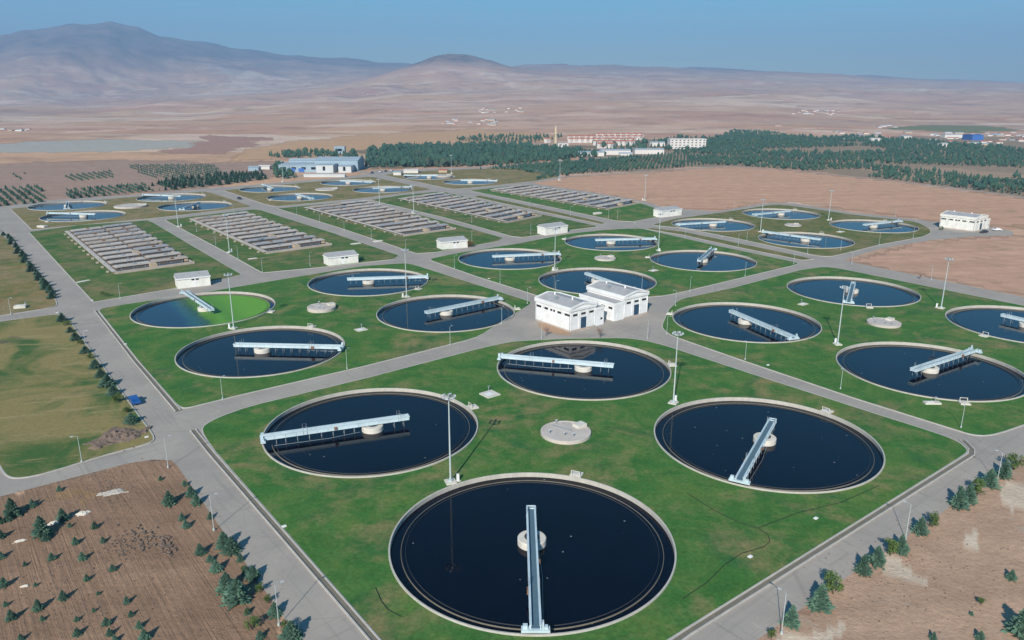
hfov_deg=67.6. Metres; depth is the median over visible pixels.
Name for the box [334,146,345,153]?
shed
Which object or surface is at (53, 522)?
torn sheet
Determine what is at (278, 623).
street lamp
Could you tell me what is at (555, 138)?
minaret
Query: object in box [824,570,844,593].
leafy tree
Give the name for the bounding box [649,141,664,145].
long shed
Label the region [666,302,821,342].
clarifier tank
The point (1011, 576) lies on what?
spruce tree
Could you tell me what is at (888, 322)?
round chamber
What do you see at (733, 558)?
irrigation hose
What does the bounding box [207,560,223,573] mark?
spruce tree
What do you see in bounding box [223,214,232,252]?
floodlight mast
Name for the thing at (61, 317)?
spruce tree
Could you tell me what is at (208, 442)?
kerb
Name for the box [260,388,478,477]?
clarifier tank
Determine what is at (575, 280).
clarifier tank
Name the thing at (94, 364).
spruce tree
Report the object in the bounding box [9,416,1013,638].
earth clods
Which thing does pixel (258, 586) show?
leafy tree
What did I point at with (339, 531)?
lawn
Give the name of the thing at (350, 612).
drainage channel
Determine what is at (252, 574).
spruce tree
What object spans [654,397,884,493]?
clarifier tank
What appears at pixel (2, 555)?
spruce tree
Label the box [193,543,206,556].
spruce tree
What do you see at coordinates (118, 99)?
ground
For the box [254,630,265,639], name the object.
spruce tree
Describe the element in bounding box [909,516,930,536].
spruce tree
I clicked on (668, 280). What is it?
lawn
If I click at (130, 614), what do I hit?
spruce tree
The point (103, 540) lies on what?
spruce tree
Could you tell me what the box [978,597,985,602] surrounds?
leafy tree
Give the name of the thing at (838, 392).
kerb
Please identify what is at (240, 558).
spruce tree
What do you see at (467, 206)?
aeration basin
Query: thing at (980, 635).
spruce tree
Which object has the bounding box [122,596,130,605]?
spruce tree
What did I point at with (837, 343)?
floodlight mast
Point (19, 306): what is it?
valve slab
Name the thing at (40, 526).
spruce tree
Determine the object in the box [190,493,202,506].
spruce tree
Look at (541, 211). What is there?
kerb
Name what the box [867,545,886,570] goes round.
spruce tree
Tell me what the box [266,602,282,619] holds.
spruce tree
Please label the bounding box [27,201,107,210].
clarifier tank
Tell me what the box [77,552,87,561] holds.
spruce tree
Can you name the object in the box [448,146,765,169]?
road
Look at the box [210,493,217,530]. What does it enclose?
street lamp
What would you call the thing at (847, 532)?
drainage channel
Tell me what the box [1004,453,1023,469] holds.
leafy tree
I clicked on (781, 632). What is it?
street lamp
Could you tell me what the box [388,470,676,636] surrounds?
clarifier tank
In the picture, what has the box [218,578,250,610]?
spruce tree
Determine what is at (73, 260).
lawn
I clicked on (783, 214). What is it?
clarifier tank
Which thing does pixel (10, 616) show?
spruce tree
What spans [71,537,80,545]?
spruce tree
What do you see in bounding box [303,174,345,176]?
factory shed
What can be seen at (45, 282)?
spruce tree
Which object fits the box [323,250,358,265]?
control hut
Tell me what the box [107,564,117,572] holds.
spruce tree
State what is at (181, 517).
spruce tree
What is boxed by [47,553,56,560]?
spruce tree
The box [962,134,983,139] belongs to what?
blue warehouse
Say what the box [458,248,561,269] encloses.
clarifier tank
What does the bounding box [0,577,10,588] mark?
spruce tree
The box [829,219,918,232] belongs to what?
clarifier tank
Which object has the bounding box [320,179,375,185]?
clarifier tank
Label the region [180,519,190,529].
spruce tree
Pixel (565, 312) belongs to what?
plant hall
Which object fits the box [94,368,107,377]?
spruce tree
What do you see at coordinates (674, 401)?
floodlight mast
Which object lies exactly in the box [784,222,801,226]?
round chamber
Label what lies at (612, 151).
long shed
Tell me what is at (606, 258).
round chamber
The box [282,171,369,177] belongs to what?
road
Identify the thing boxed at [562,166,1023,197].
dirt track
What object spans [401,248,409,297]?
floodlight mast
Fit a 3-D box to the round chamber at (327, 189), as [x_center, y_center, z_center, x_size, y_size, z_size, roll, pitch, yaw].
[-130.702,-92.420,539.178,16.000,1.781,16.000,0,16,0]
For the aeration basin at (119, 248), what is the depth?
323.23 m
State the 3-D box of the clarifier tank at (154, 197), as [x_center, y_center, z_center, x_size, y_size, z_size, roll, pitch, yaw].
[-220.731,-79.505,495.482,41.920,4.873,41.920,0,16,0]
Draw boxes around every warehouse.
[940,134,962,137]
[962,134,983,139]
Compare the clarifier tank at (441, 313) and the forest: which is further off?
the forest
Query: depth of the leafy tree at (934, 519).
116.19 m
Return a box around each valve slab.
[13,302,26,308]
[354,324,367,331]
[479,385,500,398]
[923,397,941,404]
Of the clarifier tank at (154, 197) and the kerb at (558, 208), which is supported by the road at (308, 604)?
the kerb at (558, 208)
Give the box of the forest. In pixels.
[0,128,1023,203]
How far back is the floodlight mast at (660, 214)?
324.99 m
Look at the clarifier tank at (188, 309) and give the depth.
235.84 m
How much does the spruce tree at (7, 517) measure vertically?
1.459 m
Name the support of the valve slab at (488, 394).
on the lawn at (339, 531)
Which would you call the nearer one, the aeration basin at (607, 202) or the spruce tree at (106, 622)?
the spruce tree at (106, 622)
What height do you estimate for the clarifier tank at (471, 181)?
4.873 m
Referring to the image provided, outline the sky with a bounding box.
[0,0,1023,81]
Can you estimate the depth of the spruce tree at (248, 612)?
96.75 m
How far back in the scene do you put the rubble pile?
126.33 m
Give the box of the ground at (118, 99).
[0,21,1023,639]
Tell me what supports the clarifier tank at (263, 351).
on the lawn at (154, 350)
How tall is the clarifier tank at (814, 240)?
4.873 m
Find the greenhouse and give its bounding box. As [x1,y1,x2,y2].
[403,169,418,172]
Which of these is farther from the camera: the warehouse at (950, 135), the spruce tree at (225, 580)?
the warehouse at (950, 135)
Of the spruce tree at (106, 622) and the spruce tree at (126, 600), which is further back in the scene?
the spruce tree at (126, 600)
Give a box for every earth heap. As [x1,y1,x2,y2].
[82,438,129,450]
[88,425,150,449]
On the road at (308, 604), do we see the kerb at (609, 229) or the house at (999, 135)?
the kerb at (609, 229)
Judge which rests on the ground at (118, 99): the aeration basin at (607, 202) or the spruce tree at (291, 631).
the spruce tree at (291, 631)
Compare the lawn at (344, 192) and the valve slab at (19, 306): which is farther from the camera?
the lawn at (344, 192)
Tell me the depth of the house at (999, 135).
1311.98 m
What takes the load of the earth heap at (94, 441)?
on the lawn at (53, 398)
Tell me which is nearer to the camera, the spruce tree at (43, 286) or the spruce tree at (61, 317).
the spruce tree at (61, 317)
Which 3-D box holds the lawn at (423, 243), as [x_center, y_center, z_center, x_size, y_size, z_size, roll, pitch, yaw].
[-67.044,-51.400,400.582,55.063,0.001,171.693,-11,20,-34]
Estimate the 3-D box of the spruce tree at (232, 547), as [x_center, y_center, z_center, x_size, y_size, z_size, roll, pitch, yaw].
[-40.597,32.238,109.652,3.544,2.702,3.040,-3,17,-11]
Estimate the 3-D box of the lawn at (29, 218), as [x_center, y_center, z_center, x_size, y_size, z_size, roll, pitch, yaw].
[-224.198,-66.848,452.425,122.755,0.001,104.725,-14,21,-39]
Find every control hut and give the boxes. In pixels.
[174,270,210,288]
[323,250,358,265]
[436,236,467,249]
[537,222,567,234]
[653,206,681,217]
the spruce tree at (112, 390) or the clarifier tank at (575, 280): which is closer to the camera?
the spruce tree at (112, 390)
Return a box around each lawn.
[0,236,55,314]
[0,315,152,476]
[12,192,250,228]
[30,220,240,301]
[100,263,530,406]
[166,209,397,271]
[203,338,966,639]
[225,177,428,205]
[278,202,501,252]
[374,192,595,236]
[386,168,557,188]
[431,228,796,296]
[470,185,655,220]
[475,196,603,223]
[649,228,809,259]
[654,205,929,255]
[663,267,1023,434]
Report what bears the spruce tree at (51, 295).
on the lawn at (18, 285)
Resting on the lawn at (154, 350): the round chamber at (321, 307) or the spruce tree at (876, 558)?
the round chamber at (321, 307)
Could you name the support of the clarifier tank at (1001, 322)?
on the lawn at (923, 320)
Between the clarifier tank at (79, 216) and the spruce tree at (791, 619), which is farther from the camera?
the clarifier tank at (79, 216)
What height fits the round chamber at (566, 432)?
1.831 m
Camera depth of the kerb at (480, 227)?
405.67 m
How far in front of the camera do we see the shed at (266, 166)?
690.15 m
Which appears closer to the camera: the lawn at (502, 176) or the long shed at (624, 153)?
the lawn at (502, 176)
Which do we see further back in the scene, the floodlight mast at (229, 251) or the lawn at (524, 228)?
the lawn at (524, 228)
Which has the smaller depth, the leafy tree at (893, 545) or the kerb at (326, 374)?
the leafy tree at (893, 545)
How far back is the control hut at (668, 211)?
421.63 m
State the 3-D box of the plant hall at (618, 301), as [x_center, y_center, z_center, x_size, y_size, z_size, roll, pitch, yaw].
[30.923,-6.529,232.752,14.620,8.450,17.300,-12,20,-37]
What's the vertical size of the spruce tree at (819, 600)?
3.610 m
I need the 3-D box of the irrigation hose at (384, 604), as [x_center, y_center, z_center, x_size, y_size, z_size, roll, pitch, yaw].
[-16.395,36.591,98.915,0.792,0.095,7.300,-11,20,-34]
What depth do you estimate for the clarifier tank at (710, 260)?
308.00 m
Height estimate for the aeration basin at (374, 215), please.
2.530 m
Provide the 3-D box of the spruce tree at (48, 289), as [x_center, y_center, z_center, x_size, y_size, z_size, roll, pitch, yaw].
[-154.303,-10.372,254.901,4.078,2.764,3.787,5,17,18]
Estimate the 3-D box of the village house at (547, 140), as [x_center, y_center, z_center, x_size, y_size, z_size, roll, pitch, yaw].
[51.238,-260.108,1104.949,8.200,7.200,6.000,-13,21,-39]
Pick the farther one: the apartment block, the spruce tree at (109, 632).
the apartment block
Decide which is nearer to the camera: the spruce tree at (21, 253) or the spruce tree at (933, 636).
the spruce tree at (933, 636)
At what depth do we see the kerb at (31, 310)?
234.88 m
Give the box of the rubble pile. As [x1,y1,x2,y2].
[96,488,128,496]
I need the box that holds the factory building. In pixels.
[278,157,363,172]
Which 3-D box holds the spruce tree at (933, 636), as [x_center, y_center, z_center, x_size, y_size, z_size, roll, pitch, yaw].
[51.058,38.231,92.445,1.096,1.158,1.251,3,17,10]
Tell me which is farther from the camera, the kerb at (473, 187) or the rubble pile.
the kerb at (473, 187)
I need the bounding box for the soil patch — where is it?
[538,322,571,334]
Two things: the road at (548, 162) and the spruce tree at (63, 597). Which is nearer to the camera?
the spruce tree at (63, 597)
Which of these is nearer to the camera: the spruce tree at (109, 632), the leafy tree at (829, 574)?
the spruce tree at (109, 632)
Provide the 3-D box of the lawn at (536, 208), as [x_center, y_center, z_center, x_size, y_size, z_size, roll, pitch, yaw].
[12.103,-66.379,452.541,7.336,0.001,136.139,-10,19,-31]
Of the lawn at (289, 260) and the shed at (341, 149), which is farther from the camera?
the shed at (341, 149)
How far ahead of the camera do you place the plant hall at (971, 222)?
380.21 m
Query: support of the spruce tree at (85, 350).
on the lawn at (53, 398)
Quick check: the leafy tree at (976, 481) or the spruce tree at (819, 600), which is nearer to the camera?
the spruce tree at (819, 600)
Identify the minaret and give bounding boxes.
[554,126,557,144]
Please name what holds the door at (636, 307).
in the plant hall at (618, 301)
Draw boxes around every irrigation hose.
[375,587,400,616]
[682,493,769,598]
[758,485,878,527]
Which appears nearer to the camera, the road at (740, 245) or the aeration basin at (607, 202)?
the road at (740, 245)
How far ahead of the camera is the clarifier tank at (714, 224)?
393.35 m
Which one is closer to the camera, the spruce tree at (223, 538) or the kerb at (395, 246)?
the spruce tree at (223, 538)
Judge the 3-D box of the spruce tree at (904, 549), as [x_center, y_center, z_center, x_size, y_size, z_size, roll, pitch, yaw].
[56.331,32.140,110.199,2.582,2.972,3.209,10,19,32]
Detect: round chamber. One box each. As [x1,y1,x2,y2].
[113,203,146,208]
[307,301,335,312]
[315,187,337,190]
[435,174,451,176]
[541,420,590,444]
[594,254,615,260]
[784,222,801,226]
[866,316,901,327]
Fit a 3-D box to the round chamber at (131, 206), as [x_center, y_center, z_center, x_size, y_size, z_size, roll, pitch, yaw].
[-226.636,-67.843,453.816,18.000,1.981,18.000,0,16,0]
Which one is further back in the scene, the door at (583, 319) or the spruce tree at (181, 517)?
the door at (583, 319)
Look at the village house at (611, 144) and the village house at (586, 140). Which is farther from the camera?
the village house at (586, 140)
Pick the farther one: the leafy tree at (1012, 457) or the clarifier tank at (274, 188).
the clarifier tank at (274, 188)
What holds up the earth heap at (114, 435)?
on the lawn at (53, 398)
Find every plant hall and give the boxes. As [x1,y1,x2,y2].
[534,291,604,331]
[579,280,648,320]
[939,210,990,231]
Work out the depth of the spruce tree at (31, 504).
121.82 m
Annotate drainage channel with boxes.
[94,310,180,411]
[190,428,380,639]
[669,440,974,639]
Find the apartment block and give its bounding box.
[667,138,705,148]
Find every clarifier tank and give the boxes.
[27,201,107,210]
[39,210,125,221]
[130,289,275,327]
[136,193,205,201]
[157,200,231,210]
[175,323,344,377]
[239,183,299,191]
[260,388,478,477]
[267,193,332,200]
[307,268,428,296]
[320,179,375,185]
[353,185,412,192]
[376,294,520,332]
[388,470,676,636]
[404,174,454,179]
[443,179,496,184]
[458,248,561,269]
[497,340,676,400]
[538,267,656,293]
[562,234,657,250]
[645,246,756,271]
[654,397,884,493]
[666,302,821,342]
[671,218,754,231]
[742,208,820,219]
[758,230,854,248]
[787,276,920,308]
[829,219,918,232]
[836,342,1023,404]
[945,305,1023,342]
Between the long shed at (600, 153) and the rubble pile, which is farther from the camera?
the long shed at (600, 153)
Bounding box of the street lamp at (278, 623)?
[275,580,283,625]
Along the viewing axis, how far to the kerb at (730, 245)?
339.15 m
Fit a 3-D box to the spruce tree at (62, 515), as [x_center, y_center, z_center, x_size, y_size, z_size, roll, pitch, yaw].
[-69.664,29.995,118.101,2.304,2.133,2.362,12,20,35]
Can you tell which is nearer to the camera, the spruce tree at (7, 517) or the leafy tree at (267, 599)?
the leafy tree at (267, 599)
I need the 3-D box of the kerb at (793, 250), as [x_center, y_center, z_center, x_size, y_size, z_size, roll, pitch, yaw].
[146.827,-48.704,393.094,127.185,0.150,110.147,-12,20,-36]
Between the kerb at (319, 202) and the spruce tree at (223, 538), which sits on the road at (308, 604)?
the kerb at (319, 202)
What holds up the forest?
on the ground at (118, 99)
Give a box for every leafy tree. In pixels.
[109,393,123,401]
[243,616,259,630]
[255,581,263,592]
[264,594,272,603]
[280,619,288,632]
[767,629,776,639]
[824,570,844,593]
[885,537,899,555]
[927,511,941,526]
[972,477,985,495]
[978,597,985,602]
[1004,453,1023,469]
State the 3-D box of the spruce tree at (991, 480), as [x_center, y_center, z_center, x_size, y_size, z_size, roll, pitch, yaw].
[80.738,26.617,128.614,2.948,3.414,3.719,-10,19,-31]
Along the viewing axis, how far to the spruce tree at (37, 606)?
97.37 m
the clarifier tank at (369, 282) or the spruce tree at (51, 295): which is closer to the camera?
the spruce tree at (51, 295)
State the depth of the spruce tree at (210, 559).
107.74 m
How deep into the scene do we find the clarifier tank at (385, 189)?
541.67 m
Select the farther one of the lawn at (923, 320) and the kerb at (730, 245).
the kerb at (730, 245)
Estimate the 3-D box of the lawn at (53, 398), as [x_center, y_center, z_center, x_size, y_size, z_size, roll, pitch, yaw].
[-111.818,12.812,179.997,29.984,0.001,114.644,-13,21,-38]
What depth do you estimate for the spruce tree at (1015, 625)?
93.10 m
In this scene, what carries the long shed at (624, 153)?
on the ground at (118, 99)
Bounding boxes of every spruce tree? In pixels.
[0,530,5,539]
[0,551,5,559]
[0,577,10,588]
[2,498,23,518]
[3,512,12,521]
[4,609,17,623]
[17,250,27,256]
[17,634,25,639]
[19,256,27,262]
[25,264,34,271]
[28,499,37,508]
[31,515,54,539]
[31,599,44,613]
[33,270,43,277]
[39,283,46,289]
[39,532,50,541]
[40,278,51,285]
[45,285,57,293]
[46,291,56,298]
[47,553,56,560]
[54,508,69,522]
[56,313,67,322]
[57,590,68,601]
[64,326,74,332]
[69,332,82,341]
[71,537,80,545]
[72,627,82,637]
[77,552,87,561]
[78,345,90,353]
[83,574,90,581]
[88,359,101,368]
[90,521,98,529]
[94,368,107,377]
[97,374,116,387]
[100,537,106,543]
[100,617,111,627]
[104,385,120,396]
[104,627,113,637]
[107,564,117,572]
[122,413,138,425]
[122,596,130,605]
[127,610,134,617]
[134,620,142,629]
[137,628,151,639]
[161,490,175,507]
[177,513,185,521]
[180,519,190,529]
[184,485,195,497]
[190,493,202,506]
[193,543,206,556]
[205,554,214,562]
[206,512,213,519]
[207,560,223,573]
[214,531,228,549]
[214,572,232,596]
[218,536,241,557]
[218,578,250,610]
[235,553,244,563]
[240,565,248,575]
[243,607,250,615]
[244,565,260,583]
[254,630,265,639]
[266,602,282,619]
[276,620,303,639]
[777,604,801,630]
[805,583,835,614]
[852,554,872,577]
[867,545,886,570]
[892,534,909,556]
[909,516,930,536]
[928,631,936,639]
[947,486,970,510]
[964,483,979,505]
[973,631,986,639]
[979,468,1003,489]
[995,459,1011,480]
[1001,608,1023,639]
[1004,569,1019,582]
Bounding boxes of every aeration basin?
[64,222,194,273]
[190,211,331,253]
[304,199,455,235]
[398,192,541,222]
[490,184,642,209]
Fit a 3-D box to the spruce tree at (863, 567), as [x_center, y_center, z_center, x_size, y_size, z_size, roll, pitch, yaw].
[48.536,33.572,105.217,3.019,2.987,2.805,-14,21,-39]
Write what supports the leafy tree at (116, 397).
on the lawn at (53, 398)
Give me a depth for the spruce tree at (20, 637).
92.06 m
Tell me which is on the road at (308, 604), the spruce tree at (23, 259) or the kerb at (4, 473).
the kerb at (4, 473)
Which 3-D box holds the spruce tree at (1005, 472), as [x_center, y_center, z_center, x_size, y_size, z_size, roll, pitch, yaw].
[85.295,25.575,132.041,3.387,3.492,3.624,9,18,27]
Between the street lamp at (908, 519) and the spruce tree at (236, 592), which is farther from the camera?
the street lamp at (908, 519)
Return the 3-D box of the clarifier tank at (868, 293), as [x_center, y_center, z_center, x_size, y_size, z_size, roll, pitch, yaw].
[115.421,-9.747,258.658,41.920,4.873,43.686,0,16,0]
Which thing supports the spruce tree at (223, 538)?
on the ground at (118, 99)
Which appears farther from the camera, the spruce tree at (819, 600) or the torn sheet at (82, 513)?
the torn sheet at (82, 513)
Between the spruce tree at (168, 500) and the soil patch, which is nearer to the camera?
the spruce tree at (168, 500)
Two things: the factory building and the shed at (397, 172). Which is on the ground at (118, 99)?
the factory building
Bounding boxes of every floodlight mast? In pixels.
[172,194,181,226]
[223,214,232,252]
[224,273,237,329]
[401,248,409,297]
[441,393,460,484]
[552,227,558,270]
[656,213,662,250]
[668,331,683,404]
[833,285,849,345]
[936,257,953,308]
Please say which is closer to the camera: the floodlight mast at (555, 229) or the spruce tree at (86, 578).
the spruce tree at (86, 578)
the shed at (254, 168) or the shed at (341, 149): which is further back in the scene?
the shed at (341, 149)
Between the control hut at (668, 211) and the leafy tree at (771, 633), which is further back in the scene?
the control hut at (668, 211)
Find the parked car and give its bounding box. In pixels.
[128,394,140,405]
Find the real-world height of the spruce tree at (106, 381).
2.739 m
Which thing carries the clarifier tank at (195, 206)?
on the lawn at (29, 218)
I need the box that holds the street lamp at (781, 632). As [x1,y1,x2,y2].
[778,587,786,634]
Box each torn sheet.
[12,539,26,543]
[47,520,58,525]
[72,510,91,516]
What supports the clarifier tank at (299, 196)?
on the lawn at (344, 192)
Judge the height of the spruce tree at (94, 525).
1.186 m
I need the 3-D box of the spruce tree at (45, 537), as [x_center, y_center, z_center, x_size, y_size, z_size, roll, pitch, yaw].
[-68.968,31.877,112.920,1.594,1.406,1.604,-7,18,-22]
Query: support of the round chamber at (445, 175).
on the lawn at (502, 176)
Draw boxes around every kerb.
[0,236,56,315]
[0,314,154,478]
[11,191,252,229]
[29,220,241,301]
[99,263,531,407]
[165,209,398,272]
[201,338,967,639]
[224,177,429,206]
[277,202,502,253]
[372,192,596,237]
[384,168,556,188]
[430,228,797,296]
[469,185,654,221]
[474,195,606,223]
[648,228,813,259]
[653,205,930,256]
[662,267,1023,435]
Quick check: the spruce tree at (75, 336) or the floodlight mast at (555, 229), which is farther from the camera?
the floodlight mast at (555, 229)
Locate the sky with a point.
(915, 39)
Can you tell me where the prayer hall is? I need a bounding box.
[557,143,568,146]
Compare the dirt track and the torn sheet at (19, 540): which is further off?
the dirt track
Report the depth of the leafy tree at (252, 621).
93.96 m
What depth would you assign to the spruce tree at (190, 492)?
125.22 m
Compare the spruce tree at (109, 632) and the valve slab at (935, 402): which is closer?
the spruce tree at (109, 632)
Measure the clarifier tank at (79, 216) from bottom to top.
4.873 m
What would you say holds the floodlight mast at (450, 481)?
on the lawn at (339, 531)
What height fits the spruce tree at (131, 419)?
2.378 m
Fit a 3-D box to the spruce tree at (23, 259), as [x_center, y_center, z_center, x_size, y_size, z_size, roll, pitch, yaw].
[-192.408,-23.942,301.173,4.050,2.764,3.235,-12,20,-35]
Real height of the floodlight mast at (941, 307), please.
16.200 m
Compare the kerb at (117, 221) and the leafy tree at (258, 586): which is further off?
the kerb at (117, 221)
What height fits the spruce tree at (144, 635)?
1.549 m
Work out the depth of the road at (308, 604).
172.63 m
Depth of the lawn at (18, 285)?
261.77 m
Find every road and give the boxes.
[0,166,1023,639]
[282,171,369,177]
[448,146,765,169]
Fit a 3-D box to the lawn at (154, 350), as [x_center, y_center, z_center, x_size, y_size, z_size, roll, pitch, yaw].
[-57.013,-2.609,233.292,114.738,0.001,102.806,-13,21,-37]
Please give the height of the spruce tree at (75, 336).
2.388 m
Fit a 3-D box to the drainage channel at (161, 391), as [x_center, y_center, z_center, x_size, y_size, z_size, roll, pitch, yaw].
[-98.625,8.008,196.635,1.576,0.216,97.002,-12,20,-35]
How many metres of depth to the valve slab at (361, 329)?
214.69 m
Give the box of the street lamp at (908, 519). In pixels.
[903,500,910,539]
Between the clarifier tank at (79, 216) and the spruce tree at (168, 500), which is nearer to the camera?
the spruce tree at (168, 500)
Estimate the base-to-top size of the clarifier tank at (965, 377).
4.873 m
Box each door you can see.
[581,316,585,327]
[634,304,638,314]
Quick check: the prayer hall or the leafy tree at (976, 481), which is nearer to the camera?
the leafy tree at (976, 481)
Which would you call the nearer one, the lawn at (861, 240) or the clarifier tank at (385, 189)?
the lawn at (861, 240)
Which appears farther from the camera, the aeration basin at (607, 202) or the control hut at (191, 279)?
the aeration basin at (607, 202)
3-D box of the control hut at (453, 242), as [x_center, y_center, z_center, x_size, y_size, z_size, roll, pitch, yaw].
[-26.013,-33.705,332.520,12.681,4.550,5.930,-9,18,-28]
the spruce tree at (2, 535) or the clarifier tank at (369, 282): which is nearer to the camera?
the spruce tree at (2, 535)
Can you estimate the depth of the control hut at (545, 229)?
366.24 m
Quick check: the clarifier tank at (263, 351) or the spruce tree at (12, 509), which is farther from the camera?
the clarifier tank at (263, 351)
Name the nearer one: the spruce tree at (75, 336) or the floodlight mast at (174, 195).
the spruce tree at (75, 336)
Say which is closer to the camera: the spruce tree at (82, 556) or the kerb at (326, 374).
the spruce tree at (82, 556)
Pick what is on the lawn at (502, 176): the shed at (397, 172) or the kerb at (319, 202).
the shed at (397, 172)
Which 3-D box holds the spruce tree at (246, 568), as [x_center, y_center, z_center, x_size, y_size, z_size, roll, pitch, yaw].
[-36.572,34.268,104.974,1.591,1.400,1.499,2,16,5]
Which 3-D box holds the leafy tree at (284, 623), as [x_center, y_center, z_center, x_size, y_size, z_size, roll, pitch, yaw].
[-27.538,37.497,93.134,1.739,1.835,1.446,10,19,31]
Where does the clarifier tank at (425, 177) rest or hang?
on the lawn at (502, 176)
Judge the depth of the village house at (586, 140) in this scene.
1104.81 m
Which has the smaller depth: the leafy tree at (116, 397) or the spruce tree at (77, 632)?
the spruce tree at (77, 632)
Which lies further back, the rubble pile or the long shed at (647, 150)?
the long shed at (647, 150)
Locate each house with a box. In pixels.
[544,137,550,142]
[584,138,589,142]
[608,142,614,147]
[993,134,1004,136]
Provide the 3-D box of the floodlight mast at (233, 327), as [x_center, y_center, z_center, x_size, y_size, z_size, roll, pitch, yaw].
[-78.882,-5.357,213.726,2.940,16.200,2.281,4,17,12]
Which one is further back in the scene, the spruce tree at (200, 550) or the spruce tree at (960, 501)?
the spruce tree at (960, 501)
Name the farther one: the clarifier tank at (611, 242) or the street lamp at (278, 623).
the clarifier tank at (611, 242)
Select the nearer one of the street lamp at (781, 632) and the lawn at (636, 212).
the street lamp at (781, 632)
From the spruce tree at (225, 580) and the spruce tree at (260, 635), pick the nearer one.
the spruce tree at (260, 635)
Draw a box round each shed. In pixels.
[248,166,260,170]
[259,165,271,168]
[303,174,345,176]
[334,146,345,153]
[393,171,401,174]
[578,151,604,155]
[599,149,630,154]
[619,152,631,155]
[633,148,663,153]
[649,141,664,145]
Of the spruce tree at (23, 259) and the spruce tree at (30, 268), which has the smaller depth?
the spruce tree at (30, 268)
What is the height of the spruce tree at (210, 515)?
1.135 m
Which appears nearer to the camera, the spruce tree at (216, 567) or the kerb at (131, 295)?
the spruce tree at (216, 567)
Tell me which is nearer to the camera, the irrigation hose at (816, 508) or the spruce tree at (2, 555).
the spruce tree at (2, 555)
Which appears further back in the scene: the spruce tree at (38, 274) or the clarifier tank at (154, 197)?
the clarifier tank at (154, 197)
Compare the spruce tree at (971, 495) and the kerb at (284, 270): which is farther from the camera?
the kerb at (284, 270)
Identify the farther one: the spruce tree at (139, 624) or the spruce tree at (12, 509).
the spruce tree at (12, 509)
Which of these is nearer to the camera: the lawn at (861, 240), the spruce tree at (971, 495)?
the spruce tree at (971, 495)
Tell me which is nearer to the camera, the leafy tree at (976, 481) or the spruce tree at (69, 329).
the leafy tree at (976, 481)

